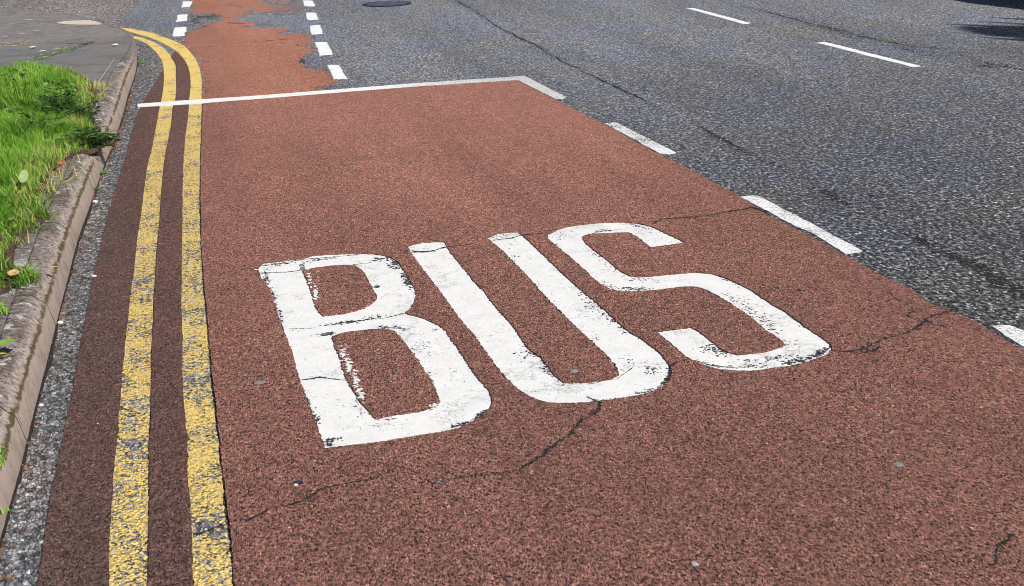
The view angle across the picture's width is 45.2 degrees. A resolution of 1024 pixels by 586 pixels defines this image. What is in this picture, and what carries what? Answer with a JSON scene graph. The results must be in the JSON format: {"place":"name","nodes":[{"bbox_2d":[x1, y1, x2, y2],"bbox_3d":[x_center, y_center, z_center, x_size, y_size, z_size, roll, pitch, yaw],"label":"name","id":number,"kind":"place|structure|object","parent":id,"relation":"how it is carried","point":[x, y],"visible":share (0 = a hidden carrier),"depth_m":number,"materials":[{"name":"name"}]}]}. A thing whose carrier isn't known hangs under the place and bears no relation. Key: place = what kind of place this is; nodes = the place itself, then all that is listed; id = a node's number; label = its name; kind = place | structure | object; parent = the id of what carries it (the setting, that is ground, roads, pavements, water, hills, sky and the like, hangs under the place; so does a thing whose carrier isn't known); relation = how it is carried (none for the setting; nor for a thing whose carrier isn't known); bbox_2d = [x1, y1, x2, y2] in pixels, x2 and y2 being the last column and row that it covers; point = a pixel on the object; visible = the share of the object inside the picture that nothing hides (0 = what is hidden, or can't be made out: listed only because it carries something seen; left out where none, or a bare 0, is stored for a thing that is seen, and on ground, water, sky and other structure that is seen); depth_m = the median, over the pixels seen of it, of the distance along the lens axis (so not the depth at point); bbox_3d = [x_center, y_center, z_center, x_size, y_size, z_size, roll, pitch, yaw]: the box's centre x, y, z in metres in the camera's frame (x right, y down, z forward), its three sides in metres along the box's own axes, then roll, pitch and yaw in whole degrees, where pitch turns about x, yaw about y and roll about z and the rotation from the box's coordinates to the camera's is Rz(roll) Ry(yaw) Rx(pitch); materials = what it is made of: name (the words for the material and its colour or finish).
{"place":"outdoors","nodes":[
{"label":"outdoors","id":0,"kind":"place"},
{"bbox_2d":[0,8,129,334],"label":"pavement","id":1,"kind":"structure","parent":0,"point":[94,59],"depth_m":10.79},
{"bbox_2d":[0,338,18,345],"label":"fallen leaf","id":2,"kind":"object","parent":1,"relation":"on","point":[7,341],"visible":1,"depth_m":3.59,"materials":[{"name":"green plant"}]},
{"bbox_2d":[0,40,30,45],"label":"dead weed","id":3,"kind":"object","parent":1,"relation":"on","point":[16,41],"visible":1,"depth_m":10.82,"materials":[{"name":"beige plant"}]},
{"bbox_2d":[0,78,112,335],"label":"footway edging","id":4,"kind":"object","parent":1,"relation":"on","point":[21,255],"visible":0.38,"depth_m":4.59,"materials":[{"name":"grey concrete"}]},
{"bbox_2d":[0,59,116,514],"bbox_3d":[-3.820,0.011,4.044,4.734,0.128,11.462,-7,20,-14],"label":"grass","id":5,"kind":"structure","parent":1,"relation":"on","point":[16,151],"depth_m":6.10,"materials":[{"name":"green plant"}]},
{"bbox_2d":[7,269,19,277],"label":"fallen leaf","id":6,"kind":"object","parent":5,"relation":"on","point":[11,273],"visible":1,"depth_m":4.19,"materials":[{"name":"beige plant"}]},
{"bbox_2d":[0,69,27,85],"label":"broadleaf weed","id":7,"kind":"object","parent":5,"relation":"on","point":[16,70],"visible":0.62,"depth_m":8.01,"materials":[{"name":"green plant"}]},
{"bbox_2d":[7,106,24,113],"bbox_3d":[-2.815,-1.030,6.968,0.093,0.072,0.117,-13,23,-30],"label":"broadleaf weed","id":8,"kind":"object","parent":5,"relation":"on","point":[13,109],"visible":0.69,"depth_m":6.93,"materials":[{"name":"green plant"}]},
{"bbox_2d":[19,166,28,182],"bbox_3d":[-2.112,-0.513,5.318,0.038,0.008,0.104,9,46,-18],"label":"fallen leaf","id":9,"kind":"object","parent":5,"relation":"on","point":[23,175],"visible":1,"depth_m":5.32,"materials":[{"name":"green plant"}]},
{"bbox_2d":[17,112,54,122],"bbox_3d":[-2.566,-0.919,6.594,0.162,0.099,0.214,-19,26,-40],"label":"broadleaf weed","id":10,"kind":"object","parent":5,"relation":"on","point":[29,115],"visible":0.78,"depth_m":6.61,"materials":[{"name":"green plant"}]},
{"bbox_2d":[13,116,73,131],"bbox_3d":[-2.476,-0.877,6.510,0.286,0.071,0.334,2,20,9],"label":"tall weed","id":11,"kind":"object","parent":5,"relation":"on","point":[56,118],"visible":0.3,"depth_m":6.51,"materials":[{"name":"green plant"}]},
{"bbox_2d":[0,61,91,226],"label":"clover","id":12,"kind":"object","parent":5,"relation":"on","point":[19,191],"visible":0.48,"depth_m":7.34,"materials":[{"name":"green plant"}]},
{"bbox_2d":[31,81,81,115],"bbox_3d":[-2.531,-1.075,6.871,0.291,0.207,0.299,-7,20,-14],"label":"tall weed","id":13,"kind":"object","parent":5,"relation":"on","point":[51,101],"visible":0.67,"depth_m":6.86,"materials":[{"name":"green plant"}]},
{"bbox_2d":[45,100,102,121],"bbox_3d":[-2.407,-0.992,6.775,0.320,0.106,0.332,-7,20,-14],"label":"sprawling weed","id":14,"kind":"object","parent":5,"relation":"on","point":[82,110],"visible":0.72,"depth_m":6.78,"materials":[{"name":"green plant"}]},
{"bbox_2d":[58,125,124,147],"bbox_3d":[-2.145,-0.796,6.236,0.352,0.083,0.306,-7,20,-14],"label":"sprawling weed","id":15,"kind":"object","parent":5,"relation":"on","point":[92,135],"visible":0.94,"depth_m":6.20,"materials":[{"name":"green plant"}]},
{"bbox_2d":[96,137,119,146],"bbox_3d":[-2.070,-0.772,6.259,0.140,0.036,0.154,-15,23,-33],"label":"sprawling weed","id":16,"kind":"object","parent":5,"relation":"on","point":[110,142],"visible":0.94,"depth_m":6.25,"materials":[{"name":"green plant"}]},
{"bbox_2d":[52,46,77,50],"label":"crack weed","id":17,"kind":"object","parent":1,"relation":"on","point":[65,49],"visible":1,"depth_m":10.21,"materials":[{"name":"green plant"}]},
{"bbox_2d":[55,20,101,24],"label":"paving slab","id":18,"kind":"structure","parent":1,"relation":"on","point":[83,22],"depth_m":12.11,"materials":[{"name":"concrete"}]},
{"bbox_2d":[0,0,140,26],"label":"side road","id":19,"kind":"structure","parent":0,"point":[112,12],"depth_m":13.67,"materials":[{"name":"grey asphalt"}]},
{"bbox_2d":[108,0,1023,585],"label":"road","id":20,"kind":"structure","parent":0,"point":[932,146],"depth_m":7.96,"materials":[{"name":"grey asphalt"}]},
{"bbox_2d":[0,8,136,537],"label":"kerb","id":21,"kind":"structure","parent":20,"relation":"on","point":[30,323],"depth_m":4.18,"materials":[{"name":"concrete"}]},
{"bbox_2d":[0,55,138,548],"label":"kerb joint","id":22,"kind":"object","parent":21,"relation":"on","point":[48,365],"visible":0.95,"depth_m":3.85,"materials":[{"name":"grey concrete"}]},
{"bbox_2d":[0,39,163,585],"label":"gutter","id":23,"kind":"object","parent":20,"relation":"on","point":[22,558],"visible":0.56,"depth_m":3.64,"materials":[{"name":"concrete"}]},
{"bbox_2d":[0,73,137,580],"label":"leaf litter","id":24,"kind":"object","parent":23,"relation":"on","point":[38,421],"visible":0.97,"depth_m":4.57,"materials":[{"name":"brown plant"}]},
{"bbox_2d":[37,51,192,585],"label":"kerbside red surface","id":25,"kind":"object","parent":20,"relation":"on","point":[75,549],"visible":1,"depth_m":3.53,"materials":[{"name":"red asphalt"}]},
{"bbox_2d":[109,36,175,585],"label":"yellow line","id":26,"kind":"object","parent":20,"relation":"on","point":[128,555],"visible":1,"depth_m":3.59,"materials":[{"name":"paint"}]},
{"bbox_2d":[122,28,232,585],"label":"yellow line","id":27,"kind":"object","parent":20,"relation":"on","point":[211,564],"visible":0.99,"depth_m":3.61,"materials":[{"name":"paint"}]},
{"bbox_2d":[172,27,186,36],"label":"cycle lane block","id":28,"kind":"structure","parent":20,"relation":"on","point":[179,31],"depth_m":11.42,"materials":[{"name":"white paint"}]},
{"bbox_2d":[176,14,187,21],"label":"cycle lane block","id":29,"kind":"structure","parent":20,"relation":"on","point":[182,17],"depth_m":12.46,"materials":[{"name":"white paint"}]},
{"bbox_2d":[181,1,191,6],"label":"cycle lane block","id":30,"kind":"structure","parent":20,"relation":"on","point":[186,3],"depth_m":13.68,"materials":[{"name":"white paint"}]},
{"bbox_2d":[193,524,221,534],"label":"road crack","id":31,"kind":"object","parent":20,"relation":"on","point":[207,530],"visible":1,"depth_m":2.83,"materials":[{"name":"grey asphalt"}]},
{"bbox_2d":[178,0,337,98],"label":"cycle lane","id":32,"kind":"structure","parent":20,"relation":"on","point":[238,60],"depth_m":9.99,"materials":[{"name":"red asphalt"}]},
{"bbox_2d":[188,0,330,69],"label":"bare patches","id":33,"kind":"object","parent":20,"relation":"on","point":[238,22],"visible":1,"depth_m":12.28,"materials":[{"name":"grey asphalt"}]},
{"bbox_2d":[302,0,314,6],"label":"cycle lane block","id":34,"kind":"structure","parent":20,"relation":"on","point":[309,3],"depth_m":13.40,"materials":[{"name":"white paint"}]},
{"bbox_2d":[306,13,317,19],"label":"cycle lane block","id":35,"kind":"structure","parent":20,"relation":"on","point":[311,16],"depth_m":12.25,"materials":[{"name":"white paint"}]},
{"bbox_2d":[310,25,322,34],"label":"cycle lane block","id":36,"kind":"structure","parent":20,"relation":"on","point":[315,29],"depth_m":11.28,"materials":[{"name":"white paint"}]},
{"bbox_2d":[315,42,332,55],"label":"cycle lane block","id":37,"kind":"structure","parent":20,"relation":"on","point":[323,48],"depth_m":10.12,"materials":[{"name":"white paint"}]},
{"bbox_2d":[327,65,347,78],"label":"cycle lane block","id":38,"kind":"structure","parent":20,"relation":"on","point":[336,72],"depth_m":8.96,"materials":[{"name":"white paint"}]},
{"bbox_2d":[362,1,410,6],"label":"manhole cover","id":39,"kind":"object","parent":20,"relation":"on","point":[386,3],"visible":1,"depth_m":13.11,"materials":[{"name":"metal"}]},
{"bbox_2d":[254,223,831,447],"bbox_3d":[0.028,0.045,4.194,1.687,0.010,1.744,-7,20,-14],"label":"road lettering","id":40,"kind":"object","parent":20,"relation":"on","point":[342,415],"visible":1,"depth_m":3.95,"materials":[{"name":"white paint"}]},
{"bbox_2d":[302,376,340,379],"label":"road crack","id":41,"kind":"object","parent":40,"relation":"on","point":[321,377],"visible":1,"depth_m":3.65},
{"bbox_2d":[291,313,403,328],"bbox_3d":[-0.547,0.097,4.094,0.390,0.001,0.025,-8,20,-16],"label":"road crack","id":42,"kind":"object","parent":40,"relation":"on","point":[346,322],"visible":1,"depth_m":4.10,"materials":[{"name":"black asphalt"}]},
{"bbox_2d":[458,1,744,149],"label":"road crack","id":43,"kind":"object","parent":20,"relation":"on","point":[635,95],"visible":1,"depth_m":8.16,"materials":[{"name":"black asphalt"}]},
{"bbox_2d":[200,80,1023,585],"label":"bus bay surface","id":44,"kind":"object","parent":20,"relation":"on","point":[290,178],"visible":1,"depth_m":3.48,"materials":[{"name":"red asphalt"}]},
{"bbox_2d":[294,480,302,484],"bbox_3d":[-0.527,0.467,3.032,0.025,0.008,0.017,7,21,23],"label":"pebble","id":45,"kind":"object","parent":44,"relation":"on","point":[298,482],"visible":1,"depth_m":3.03,"materials":[{"name":"grey stone"}]},
{"bbox_2d":[246,467,395,521],"bbox_3d":[-0.460,0.483,2.987,0.421,0.001,0.039,-15,23,-32],"label":"road crack","id":46,"kind":"object","parent":44,"relation":"on","point":[307,496],"visible":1,"depth_m":2.95,"materials":[{"name":"black asphalt"}]},
{"bbox_2d":[137,76,565,107],"bbox_3d":[-1.034,-1.221,7.836,2.623,0.006,0.967,-7,20,-14],"label":"bay end line","id":47,"kind":"object","parent":44,"relation":"on","point":[551,93],"visible":1,"depth_m":8.15,"materials":[{"name":"white paint"}]},
{"bbox_2d":[403,467,517,483],"bbox_3d":[-0.139,0.453,3.044,0.304,0.001,0.085,0,20,6],"label":"road crack","id":48,"kind":"object","parent":44,"relation":"on","point":[460,477],"visible":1,"depth_m":3.05,"materials":[{"name":"black asphalt"}]},
{"bbox_2d":[453,400,604,478],"bbox_3d":[0.090,0.390,3.203,0.111,0.001,0.597,15,25,39],"label":"road crack","id":49,"kind":"object","parent":44,"relation":"on","point":[597,410],"visible":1,"depth_m":3.24,"materials":[{"name":"black asphalt"}]},
{"bbox_2d":[208,97,1000,573],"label":"bare patches","id":50,"kind":"object","parent":44,"relation":"on","point":[706,503],"visible":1,"depth_m":3.04,"materials":[{"name":"grey asphalt"}]},
{"bbox_2d":[650,207,771,222],"bbox_3d":[0.822,-0.326,5.159,0.556,0.001,0.093,-7,20,-14],"label":"road crack","id":51,"kind":"object","parent":44,"relation":"on","point":[717,213],"visible":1,"depth_m":5.18,"materials":[{"name":"black asphalt"}]},
{"bbox_2d":[833,311,949,351],"bbox_3d":[1.222,0.121,3.870,0.568,0.001,0.060,-14,23,-32],"label":"road crack","id":52,"kind":"object","parent":44,"relation":"on","point":[921,323],"visible":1,"depth_m":3.85,"materials":[{"name":"black asphalt"}]},
{"bbox_2d":[831,310,955,354],"bbox_3d":[1.215,0.124,3.860,0.591,0.001,0.084,-15,23,-32],"label":"road crack","id":53,"kind":"object","parent":44,"relation":"on","point":[892,336],"visible":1,"depth_m":3.86,"materials":[{"name":"black asphalt"}]},
{"bbox_2d":[893,462,902,466],"bbox_3d":[0.955,0.423,3.038,0.024,0.002,0.026,-7,20,-14],"label":"chewing gum","id":54,"kind":"object","parent":44,"relation":"on","point":[899,464],"visible":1,"depth_m":3.04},
{"bbox_2d":[988,533,1015,565],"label":"road crack","id":55,"kind":"object","parent":44,"relation":"on","point":[1002,543],"visible":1,"depth_m":2.68,"materials":[{"name":"black asphalt"}]},
{"bbox_2d":[605,122,675,154],"bbox_3d":[0.682,-0.838,6.637,0.088,0.005,0.848,-7,20,-15],"label":"bay edge dash","id":56,"kind":"object","parent":20,"relation":"on","point":[646,142],"visible":1,"depth_m":6.59,"materials":[{"name":"white paint"}]},
{"bbox_2d":[686,8,748,23],"bbox_3d":[1.913,-2.590,11.475,0.096,0.005,1.332,-7,20,-14],"label":"line dash","id":57,"kind":"object","parent":20,"relation":"on","point":[720,16],"visible":1,"depth_m":11.39,"materials":[{"name":"white paint"}]},
{"bbox_2d":[740,195,861,254],"bbox_3d":[1.176,-0.291,5.057,0.088,0.005,0.893,-7,20,-15],"label":"bay edge dash","id":58,"kind":"object","parent":20,"relation":"on","point":[841,245],"visible":1,"depth_m":5.03,"materials":[{"name":"white paint"}]},
{"bbox_2d":[616,16,1023,316],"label":"pitted patch","id":59,"kind":"object","parent":20,"relation":"on","point":[982,266],"visible":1,"depth_m":4.62,"materials":[{"name":"grey asphalt"}]},
{"bbox_2d":[715,0,1007,66],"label":"road crack","id":60,"kind":"object","parent":20,"relation":"on","point":[853,34],"visible":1,"depth_m":9.96,"materials":[{"name":"black asphalt"}]},
{"bbox_2d":[817,42,919,66],"bbox_3d":[2.624,-1.775,9.121,0.089,0.005,1.318,-7,20,-15],"label":"line dash","id":61,"kind":"object","parent":20,"relation":"on","point":[868,54],"visible":1,"depth_m":9.07,"materials":[{"name":"white paint"}]},
{"bbox_2d":[874,215,1021,288],"bbox_3d":[1.540,-0.263,4.951,0.068,0.001,1.678,-6,20,-13],"label":"road crack","id":62,"kind":"object","parent":20,"relation":"on","point":[934,250],"visible":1,"depth_m":4.70,"materials":[{"name":"black asphalt"}]},
{"bbox_2d":[992,325,1023,346],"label":"bay edge dash","id":63,"kind":"object","parent":20,"relation":"on","point":[1013,334],"visible":1,"depth_m":3.85,"materials":[{"name":"white paint"}]}
]}

